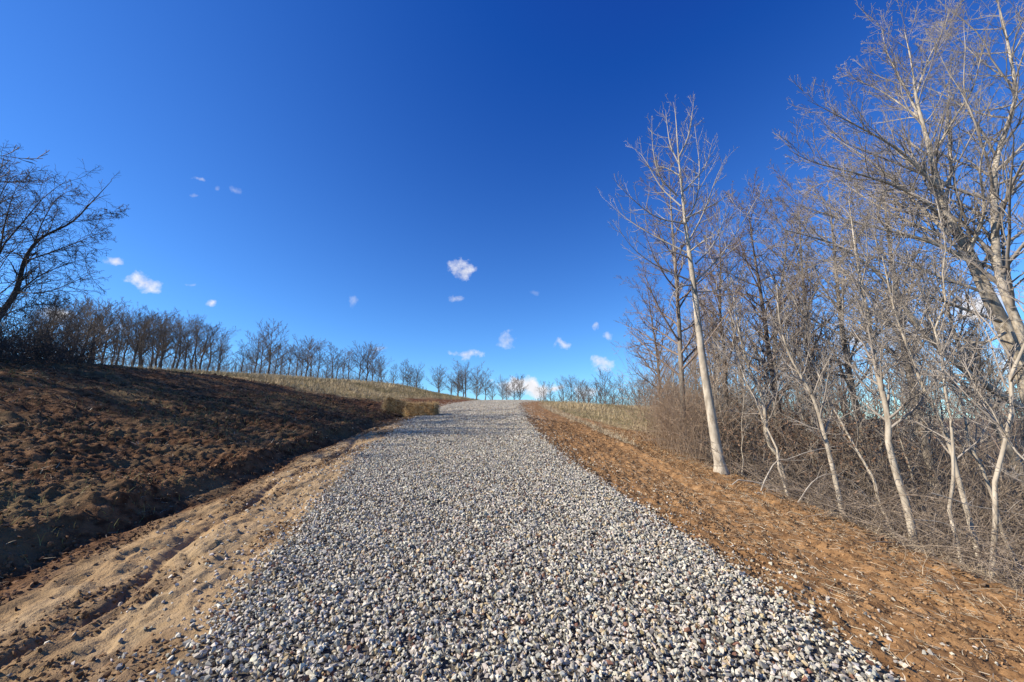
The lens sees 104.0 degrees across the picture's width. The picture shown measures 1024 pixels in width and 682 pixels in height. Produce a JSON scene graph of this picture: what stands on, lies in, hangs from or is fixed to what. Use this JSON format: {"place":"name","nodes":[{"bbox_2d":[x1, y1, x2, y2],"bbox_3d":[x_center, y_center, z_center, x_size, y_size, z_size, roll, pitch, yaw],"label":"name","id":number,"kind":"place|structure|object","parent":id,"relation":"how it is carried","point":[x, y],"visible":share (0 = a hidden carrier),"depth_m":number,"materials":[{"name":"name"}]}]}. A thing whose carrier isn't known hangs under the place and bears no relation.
{"place":"outdoors","nodes":[
{"label":"outdoors","id":0,"kind":"place"},
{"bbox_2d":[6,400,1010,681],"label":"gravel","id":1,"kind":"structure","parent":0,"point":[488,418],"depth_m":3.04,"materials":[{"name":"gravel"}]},
{"bbox_2d":[0,356,1023,681],"bbox_3d":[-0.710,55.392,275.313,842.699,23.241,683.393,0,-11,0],"label":"ground","id":2,"kind":"structure","parent":0,"point":[94,524],"depth_m":4.16,"materials":[{"name":"soil"}]},
{"bbox_2d":[0,157,51,193],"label":"bare tree","id":3,"kind":"object","parent":2,"relation":"on","point":[2,165],"visible":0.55,"depth_m":16.52,"materials":[{"name":"brown plant"}]},
{"bbox_2d":[2,303,79,344],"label":"bare tree","id":4,"kind":"object","parent":2,"relation":"on","point":[54,322],"visible":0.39,"depth_m":31.26,"materials":[{"name":"brown plant"}]},
{"bbox_2d":[21,290,92,355],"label":"bare tree","id":5,"kind":"object","parent":2,"relation":"on","point":[56,315],"visible":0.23,"depth_m":37.40,"materials":[{"name":"brown plant"}]},
{"bbox_2d":[0,244,119,368],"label":"scrub","id":6,"kind":"object","parent":2,"relation":"on","point":[61,352],"visible":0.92,"depth_m":11.19,"materials":[{"name":"plant"}]},
{"bbox_2d":[0,141,128,326],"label":"leaning tree","id":7,"kind":"object","parent":2,"relation":"on","point":[26,258],"visible":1,"depth_m":15.01,"materials":[{"name":"brown plant"}]},
{"bbox_2d":[53,303,103,355],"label":"bare tree","id":8,"kind":"object","parent":2,"relation":"on","point":[79,325],"visible":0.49,"depth_m":33.40,"materials":[{"name":"brown plant"}]},
{"bbox_2d":[56,292,118,350],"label":"bare tree","id":9,"kind":"object","parent":2,"relation":"on","point":[90,323],"visible":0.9,"depth_m":31.80,"materials":[{"name":"brown plant"}]},
{"bbox_2d":[71,308,118,356],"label":"bare tree","id":10,"kind":"object","parent":2,"relation":"on","point":[97,329],"visible":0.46,"depth_m":35.34,"materials":[{"name":"brown plant"}]},
{"bbox_2d":[61,294,132,355],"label":"bare tree","id":11,"kind":"object","parent":2,"relation":"on","point":[111,323],"visible":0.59,"depth_m":35.89,"materials":[{"name":"brown plant"}]},
{"bbox_2d":[92,296,141,362],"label":"bare tree","id":12,"kind":"object","parent":2,"relation":"on","point":[107,310],"visible":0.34,"depth_m":45.57,"materials":[{"name":"brown plant"}]},
{"bbox_2d":[106,310,135,364],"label":"bare tree","id":13,"kind":"object","parent":2,"relation":"on","point":[123,334],"visible":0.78,"depth_m":38.04,"materials":[{"name":"brown plant"}]},
{"bbox_2d":[96,302,146,364],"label":"bare tree","id":14,"kind":"object","parent":2,"relation":"on","point":[126,346],"visible":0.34,"depth_m":41.85,"materials":[{"name":"brown plant"}]},
{"bbox_2d":[111,309,166,366],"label":"bare tree","id":15,"kind":"object","parent":2,"relation":"on","point":[135,350],"visible":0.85,"depth_m":33.84,"materials":[{"name":"brown plant"}]},
{"bbox_2d":[112,310,173,367],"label":"bare tree","id":16,"kind":"object","parent":2,"relation":"on","point":[138,333],"visible":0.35,"depth_m":40.65,"materials":[{"name":"brown plant"}]},
{"bbox_2d":[129,316,164,366],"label":"bare tree","id":17,"kind":"object","parent":2,"relation":"on","point":[141,346],"visible":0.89,"depth_m":33.86,"materials":[{"name":"brown plant"}]},
{"bbox_2d":[134,312,178,367],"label":"bare tree","id":18,"kind":"object","parent":2,"relation":"on","point":[162,317],"visible":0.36,"depth_m":40.59,"materials":[{"name":"brown plant"}]},
{"bbox_2d":[146,321,182,367],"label":"bare tree","id":19,"kind":"object","parent":2,"relation":"on","point":[162,352],"visible":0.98,"depth_m":34.84,"materials":[{"name":"brown plant"}]},
{"bbox_2d":[142,308,189,366],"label":"bare tree","id":20,"kind":"object","parent":2,"relation":"on","point":[167,318],"visible":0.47,"depth_m":39.82,"materials":[{"name":"brown plant"}]},
{"bbox_2d":[150,320,196,367],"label":"bare tree","id":21,"kind":"object","parent":2,"relation":"on","point":[167,330],"visible":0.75,"depth_m":38.14,"materials":[{"name":"brown plant"}]},
{"bbox_2d":[160,314,194,368],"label":"bare tree","id":22,"kind":"object","parent":2,"relation":"on","point":[179,353],"visible":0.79,"depth_m":39.21,"materials":[{"name":"brown plant"}]},
{"bbox_2d":[154,315,202,368],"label":"bare tree","id":23,"kind":"object","parent":2,"relation":"on","point":[183,341],"visible":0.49,"depth_m":45.23,"materials":[{"name":"brown plant"}]},
{"bbox_2d":[173,312,217,367],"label":"bare tree","id":24,"kind":"object","parent":2,"relation":"on","point":[190,335],"visible":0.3,"depth_m":47.78,"materials":[{"name":"brown plant"}]},
{"bbox_2d":[0,356,393,577],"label":"bank sprouts","id":25,"kind":"object","parent":2,"relation":"on","point":[156,430],"visible":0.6,"depth_m":8.51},
{"bbox_2d":[181,322,216,369],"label":"bare tree","id":26,"kind":"object","parent":2,"relation":"on","point":[196,349],"visible":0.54,"depth_m":46.01,"materials":[{"name":"brown plant"}]},
{"bbox_2d":[0,355,400,656],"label":"soil clods","id":27,"kind":"object","parent":2,"relation":"on","point":[15,592],"visible":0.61,"depth_m":7.14,"materials":[{"name":"soil"}]},
{"bbox_2d":[182,315,229,368],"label":"bare tree","id":28,"kind":"object","parent":2,"relation":"on","point":[205,343],"visible":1,"depth_m":37.61,"materials":[{"name":"brown plant"}]},
{"bbox_2d":[0,416,418,681],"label":"silt crumbs","id":29,"kind":"object","parent":2,"relation":"on","point":[75,669],"visible":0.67,"depth_m":2.83,"materials":[{"name":"soil"}]},
{"bbox_2d":[196,322,240,369],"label":"bare tree","id":30,"kind":"object","parent":2,"relation":"on","point":[225,333],"visible":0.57,"depth_m":51.92,"materials":[{"name":"brown plant"}]},
{"bbox_2d":[209,333,240,370],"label":"bare tree","id":31,"kind":"object","parent":2,"relation":"on","point":[215,348],"visible":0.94,"depth_m":39.35,"materials":[{"name":"brown plant"}]},
{"bbox_2d":[231,340,256,372],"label":"bare tree","id":32,"kind":"object","parent":2,"relation":"on","point":[245,354],"visible":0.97,"depth_m":43.98,"materials":[{"name":"brown plant"}]},
{"bbox_2d":[246,330,269,372],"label":"bare tree","id":33,"kind":"object","parent":2,"relation":"on","point":[257,346],"visible":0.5,"depth_m":56.16,"materials":[{"name":"brown plant"}]},
{"bbox_2d":[242,328,279,373],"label":"bare tree","id":34,"kind":"object","parent":2,"relation":"on","point":[261,358],"visible":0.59,"depth_m":47.72,"materials":[{"name":"brown plant"}]},
{"bbox_2d":[255,318,298,373],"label":"bare tree","id":35,"kind":"object","parent":2,"relation":"on","point":[269,354],"visible":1,"depth_m":42.34,"materials":[{"name":"brown plant"}]},
{"bbox_2d":[263,342,294,372],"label":"bare tree","id":36,"kind":"object","parent":2,"relation":"on","point":[277,362],"visible":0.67,"depth_m":46.60,"materials":[{"name":"brown plant"}]},
{"bbox_2d":[286,335,326,375],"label":"bare tree","id":37,"kind":"object","parent":2,"relation":"on","point":[307,362],"visible":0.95,"depth_m":49.90,"materials":[{"name":"brown plant"}]},
{"bbox_2d":[310,340,332,376],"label":"bare tree","id":38,"kind":"object","parent":2,"relation":"on","point":[320,359],"visible":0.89,"depth_m":51.13,"materials":[{"name":"brown plant"}]},
{"bbox_2d":[23,342,654,406],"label":"brush","id":39,"kind":"object","parent":2,"relation":"on","point":[207,364],"visible":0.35,"depth_m":47.61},
{"bbox_2d":[337,343,372,379],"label":"bare tree","id":40,"kind":"object","parent":2,"relation":"on","point":[362,362],"visible":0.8,"depth_m":52.11,"materials":[{"name":"brown plant"}]},
{"bbox_2d":[351,341,384,379],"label":"bare tree","id":41,"kind":"object","parent":2,"relation":"on","point":[365,361],"visible":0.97,"depth_m":52.20,"materials":[{"name":"brown plant"}]},
{"bbox_2d":[94,363,667,437],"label":"dry grass","id":42,"kind":"structure","parent":2,"relation":"on","point":[366,383],"depth_m":24.95,"materials":[{"name":"plant"}]},
{"bbox_2d":[381,395,412,415],"bbox_3d":[-4.372,2.587,15.565,1.410,0.745,0.803,19,-17,-8],"label":"straw bale","id":43,"kind":"object","parent":2,"relation":"on","point":[394,405],"visible":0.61,"depth_m":15.32},
{"bbox_2d":[403,400,440,416],"bbox_3d":[-3.410,2.620,15.173,1.400,0.736,0.793,-2,-9,6],"label":"straw bale","id":44,"kind":"object","parent":2,"relation":"on","point":[420,408],"visible":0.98,"depth_m":14.95},
{"bbox_2d":[452,358,482,396],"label":"bare tree","id":45,"kind":"object","parent":2,"relation":"on","point":[466,380],"visible":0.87,"depth_m":48.24,"materials":[{"name":"brown plant"}]},
{"bbox_2d":[591,368,613,402],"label":"bare tree","id":46,"kind":"object","parent":2,"relation":"on","point":[604,382],"visible":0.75,"depth_m":74.38,"materials":[{"name":"brown plant"}]},
{"bbox_2d":[610,250,699,424],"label":"twiggy tree","id":47,"kind":"object","parent":2,"relation":"on","point":[646,343],"visible":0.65,"depth_m":17.80,"materials":[{"name":"brown plant"}]},
{"bbox_2d":[596,91,769,474],"bbox_3d":[4.570,-1.729,9.511,5.487,9.496,2.446,2,-11,-11],"label":"tall tree","id":48,"kind":"object","parent":2,"relation":"on","point":[718,458],"visible":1,"depth_m":9.43,"materials":[{"name":"grey plant"}]},
{"bbox_2d":[648,278,735,420],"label":"bare tree","id":49,"kind":"object","parent":2,"relation":"on","point":[694,344],"visible":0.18,"depth_m":23.72,"materials":[{"name":"brown plant"}]},
{"bbox_2d":[617,141,769,451],"bbox_3d":[5.326,-1.636,12.381,3.538,10.114,4.315,0,-11,0],"label":"slender tree","id":50,"kind":"object","parent":2,"relation":"on","point":[678,337],"visible":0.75,"depth_m":12.27,"materials":[{"name":"grey plant"}]},
{"bbox_2d":[596,342,791,473],"bbox_3d":[4.864,1.676,11.760,4.606,4.065,7.425,0,-11,0],"label":"bush","id":51,"kind":"object","parent":2,"relation":"on","point":[674,423],"visible":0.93,"depth_m":11.20,"materials":[{"name":"plant"}]},
{"bbox_2d":[685,311,728,459],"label":"pole sapling","id":52,"kind":"object","parent":2,"relation":"on","point":[713,363],"visible":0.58,"depth_m":12.08,"materials":[{"name":"brown plant"}]},
{"bbox_2d":[685,303,737,466],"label":"pole sapling","id":53,"kind":"object","parent":2,"relation":"on","point":[717,367],"visible":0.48,"depth_m":13.78,"materials":[{"name":"brown plant"}]},
{"bbox_2d":[678,181,759,461],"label":"young tree","id":54,"kind":"object","parent":2,"relation":"on","point":[719,301],"visible":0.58,"depth_m":14.40,"materials":[{"name":"brown plant"}]},
{"bbox_2d":[701,278,748,452],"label":"bare tree","id":55,"kind":"object","parent":2,"relation":"on","point":[719,360],"visible":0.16,"depth_m":16.45,"materials":[{"name":"brown plant"}]},
{"bbox_2d":[699,328,752,462],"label":"pole sapling","id":56,"kind":"object","parent":2,"relation":"on","point":[719,377],"visible":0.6,"depth_m":11.02,"materials":[{"name":"brown plant"}]},
{"bbox_2d":[663,213,794,462],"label":"bare tree","id":57,"kind":"object","parent":2,"relation":"on","point":[745,337],"visible":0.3,"depth_m":17.88,"materials":[{"name":"brown plant"}]},
{"bbox_2d":[726,339,760,474],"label":"pole sapling","id":58,"kind":"object","parent":2,"relation":"on","point":[746,363],"visible":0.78,"depth_m":9.40,"materials":[{"name":"brown plant"}]},
{"bbox_2d":[713,291,787,423],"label":"bare tree","id":59,"kind":"object","parent":2,"relation":"on","point":[750,357],"visible":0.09,"depth_m":26.60,"materials":[{"name":"brown plant"}]},
{"bbox_2d":[703,248,798,494],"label":"crooked sapling","id":60,"kind":"object","parent":2,"relation":"on","point":[762,403],"visible":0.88,"depth_m":9.72,"materials":[{"name":"beige plant"}]},
{"bbox_2d":[709,299,796,495],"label":"pole sapling","id":61,"kind":"object","parent":2,"relation":"on","point":[757,403],"visible":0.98,"depth_m":8.73,"materials":[{"name":"beige plant"}]},
{"bbox_2d":[672,167,845,492],"bbox_3d":[7.761,-0.298,13.037,4.599,10.327,3.236,-7,-13,33],"label":"dark tree","id":62,"kind":"object","parent":2,"relation":"on","point":[765,335],"visible":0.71,"depth_m":12.83,"materials":[{"name":"brown plant"}]},
{"bbox_2d":[737,298,792,484],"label":"pole sapling","id":63,"kind":"object","parent":2,"relation":"on","point":[760,357],"visible":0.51,"depth_m":12.39,"materials":[{"name":"brown plant"}]},
{"bbox_2d":[527,416,1023,681],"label":"dirt crumbs","id":64,"kind":"object","parent":2,"relation":"on","point":[1001,622],"visible":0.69,"depth_m":4.06,"materials":[{"name":"soil"}]},
{"bbox_2d":[528,417,1023,681],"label":"dark chips","id":65,"kind":"object","parent":2,"relation":"on","point":[947,643],"visible":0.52,"depth_m":4.12,"materials":[{"name":"wood"}]},
{"bbox_2d":[538,404,1023,681],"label":"loose straw","id":66,"kind":"object","parent":2,"relation":"on","point":[570,417],"visible":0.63,"depth_m":4.22,"materials":[{"name":"plant"}]},
{"bbox_2d":[738,272,849,516],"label":"leaning sapling","id":67,"kind":"object","parent":2,"relation":"on","point":[823,434],"visible":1,"depth_m":7.37,"materials":[{"name":"beige plant"}]},
{"bbox_2d":[765,284,828,463],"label":"pole sapling","id":68,"kind":"object","parent":2,"relation":"on","point":[795,317],"visible":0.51,"depth_m":11.74,"materials":[{"name":"beige plant"}]},
{"bbox_2d":[760,442,840,490],"bbox_3d":[5.236,2.261,7.334,1.511,0.923,0.484,0,-11,0],"label":"fallen branch","id":69,"kind":"object","parent":2,"relation":"on","point":[789,460],"visible":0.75,"depth_m":7.30,"materials":[{"name":"brown wood"}]},
{"bbox_2d":[740,185,863,483],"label":"forked tree","id":70,"kind":"object","parent":2,"relation":"on","point":[783,268],"visible":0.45,"depth_m":13.72,"materials":[{"name":"brown plant"}]},
{"bbox_2d":[761,241,845,502],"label":"bare tree","id":71,"kind":"object","parent":2,"relation":"on","point":[808,375],"visible":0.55,"depth_m":11.91,"materials":[{"name":"brown plant"}]},
{"bbox_2d":[625,377,991,517],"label":"bramble leaves","id":72,"kind":"object","parent":2,"relation":"on","point":[832,430],"visible":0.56,"depth_m":9.47,"materials":[{"name":"brown plant"}]},
{"bbox_2d":[771,254,849,482],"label":"bare tree","id":73,"kind":"object","parent":2,"relation":"on","point":[810,342],"visible":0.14,"depth_m":17.61,"materials":[{"name":"brown plant"}]},
{"bbox_2d":[750,159,872,481],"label":"split tree","id":74,"kind":"object","parent":2,"relation":"on","point":[804,325],"visible":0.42,"depth_m":15.32,"materials":[{"name":"grey plant"}]},
{"bbox_2d":[600,423,1023,681],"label":"leaf litter","id":75,"kind":"object","parent":2,"relation":"on","point":[1020,590],"visible":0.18,"depth_m":5.00,"materials":[{"name":"plant"}]},
{"bbox_2d":[785,312,849,483],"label":"pole sapling","id":76,"kind":"object","parent":2,"relation":"on","point":[825,381],"visible":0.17,"depth_m":13.98,"materials":[{"name":"brown plant"}]},
{"bbox_2d":[628,397,1023,589],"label":"undergrowth","id":77,"kind":"object","parent":2,"relation":"on","point":[953,547],"visible":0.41,"depth_m":6.62,"materials":[{"name":"plant"}]},
{"bbox_2d":[635,345,1023,570],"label":"understorey","id":78,"kind":"object","parent":2,"relation":"on","point":[1001,480],"visible":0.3,"depth_m":11.76,"materials":[{"name":"plant"}]},
{"bbox_2d":[769,288,906,529],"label":"pole sapling","id":79,"kind":"object","parent":2,"relation":"on","point":[841,422],"visible":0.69,"depth_m":9.26,"materials":[{"name":"beige plant"}]},
{"bbox_2d":[819,326,882,422],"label":"bare tree","id":80,"kind":"object","parent":2,"relation":"on","point":[844,384],"visible":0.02,"depth_m":30.75,"materials":[{"name":"brown plant"}]},
{"bbox_2d":[749,156,958,516],"bbox_3d":[10.581,-0.420,13.065,4.240,11.820,4.962,0,-11,0],"label":"straight tree","id":81,"kind":"object","parent":2,"relation":"on","point":[846,350],"visible":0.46,"depth_m":12.71,"materials":[{"name":"grey plant"}]},
{"bbox_2d":[819,335,894,429],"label":"bare tree","id":82,"kind":"object","parent":2,"relation":"on","point":[840,394],"visible":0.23,"depth_m":28.11,"materials":[{"name":"grey plant"}]},
{"bbox_2d":[832,332,905,515],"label":"pole sapling","id":83,"kind":"object","parent":2,"relation":"on","point":[880,414],"visible":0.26,"depth_m":12.38,"materials":[{"name":"brown plant"}]},
{"bbox_2d":[840,380,900,519],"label":"pole sapling","id":84,"kind":"object","parent":2,"relation":"on","point":[864,429],"visible":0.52,"depth_m":11.76,"materials":[{"name":"brown plant"}]},
{"bbox_2d":[846,335,894,447],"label":"bare tree","id":85,"kind":"object","parent":2,"relation":"on","point":[874,407],"visible":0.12,"depth_m":29.76,"materials":[{"name":"grey plant"}]},
{"bbox_2d":[735,0,1023,414],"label":"spreading tree","id":86,"kind":"object","parent":2,"relation":"on","point":[1007,336],"visible":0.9,"depth_m":9.96,"materials":[{"name":"grey plant"}]},
{"bbox_2d":[799,135,981,540],"bbox_3d":[11.883,-0.550,12.217,4.245,12.952,4.405,0,-11,0],"label":"grey tree","id":87,"kind":"object","parent":2,"relation":"on","point":[910,371],"visible":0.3,"depth_m":12.37,"materials":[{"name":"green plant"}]},
{"bbox_2d":[854,308,941,539],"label":"pole sapling","id":88,"kind":"object","parent":2,"relation":"on","point":[906,422],"visible":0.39,"depth_m":10.89,"materials":[{"name":"beige plant"}]},
{"bbox_2d":[822,150,980,547],"bbox_3d":[6.465,0.006,6.789,1.744,6.865,2.132,-8,-14,37],"label":"bent tree","id":89,"kind":"object","parent":2,"relation":"on","point":[884,399],"visible":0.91,"depth_m":6.70,"materials":[{"name":"beige plant"}]},
{"bbox_2d":[798,0,1023,353],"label":"old tree","id":90,"kind":"object","parent":2,"relation":"on","point":[996,226],"visible":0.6,"depth_m":9.96,"materials":[{"name":"grey plant"}]},
{"bbox_2d":[823,221,998,574],"bbox_3d":[6.329,0.875,6.287,1.812,5.438,1.230,4,-12,-19],"label":"thin sapling","id":91,"kind":"object","parent":2,"relation":"on","point":[934,408],"visible":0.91,"depth_m":6.28,"materials":[{"name":"beige plant"}]},
{"bbox_2d":[884,306,944,487],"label":"bare tree","id":92,"kind":"object","parent":2,"relation":"on","point":[908,388],"visible":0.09,"depth_m":24.04,"materials":[{"name":"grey plant"}]},
{"bbox_2d":[873,282,956,466],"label":"bare tree","id":93,"kind":"object","parent":2,"relation":"on","point":[926,410],"visible":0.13,"depth_m":15.77,"materials":[{"name":"grey plant"}]},
{"bbox_2d":[884,301,967,449],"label":"bare tree","id":94,"kind":"object","parent":2,"relation":"on","point":[921,389],"visible":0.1,"depth_m":18.87,"materials":[{"name":"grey plant"}]},
{"bbox_2d":[860,239,1023,499],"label":"white tree","id":95,"kind":"object","parent":2,"relation":"on","point":[1009,448],"visible":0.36,"depth_m":11.02,"materials":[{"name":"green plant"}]},
{"bbox_2d":[870,171,1021,564],"bbox_3d":[6.753,0.291,5.891,1.800,6.056,1.346,-4,-12,19],"label":"pole sapling","id":96,"kind":"object","parent":2,"relation":"on","point":[947,401],"visible":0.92,"depth_m":6.09,"materials":[{"name":"beige plant"}]},
{"bbox_2d":[869,191,1023,576],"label":"pole sapling","id":97,"kind":"object","parent":2,"relation":"on","point":[972,450],"visible":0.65,"depth_m":6.62,"materials":[{"name":"beige plant"}]},
{"bbox_2d":[927,345,998,498],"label":"bare tree","id":98,"kind":"object","parent":2,"relation":"on","point":[969,427],"visible":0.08,"depth_m":21.43,"materials":[{"name":"grey plant"}]},
{"bbox_2d":[912,344,1023,482],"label":"pole sapling","id":99,"kind":"object","parent":2,"relation":"on","point":[1002,431],"visible":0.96,"depth_m":5.10,"materials":[{"name":"beige plant"}]},
{"bbox_2d":[913,187,1023,576],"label":"pole sapling","id":100,"kind":"object","parent":2,"relation":"on","point":[1011,376],"visible":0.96,"depth_m":5.18,"materials":[{"name":"beige plant"}]},
{"bbox_2d":[926,339,1012,468],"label":"bare tree","id":101,"kind":"object","parent":2,"relation":"on","point":[973,426],"visible":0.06,"depth_m":26.30,"materials":[{"name":"brown plant"}]},
{"bbox_2d":[937,328,1023,533],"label":"bare tree","id":102,"kind":"object","parent":2,"relation":"on","point":[1012,437],"visible":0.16,"depth_m":14.23,"materials":[{"name":"brown plant"}]},
{"bbox_2d":[946,315,1023,465],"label":"bare tree","id":103,"kind":"object","parent":2,"relation":"on","point":[1021,426],"visible":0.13,"depth_m":17.50,"materials":[{"name":"brown plant"}]},
{"bbox_2d":[957,303,1019,463],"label":"bare tree","id":104,"kind":"object","parent":2,"relation":"on","point":[1003,421],"visible":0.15,"depth_m":19.70,"materials":[{"name":"brown plant"}]},
{"bbox_2d":[0,0,1023,418],"label":"sky","id":105,"kind":"structure","parent":0,"point":[418,180],"materials":[{"name":"blue"}]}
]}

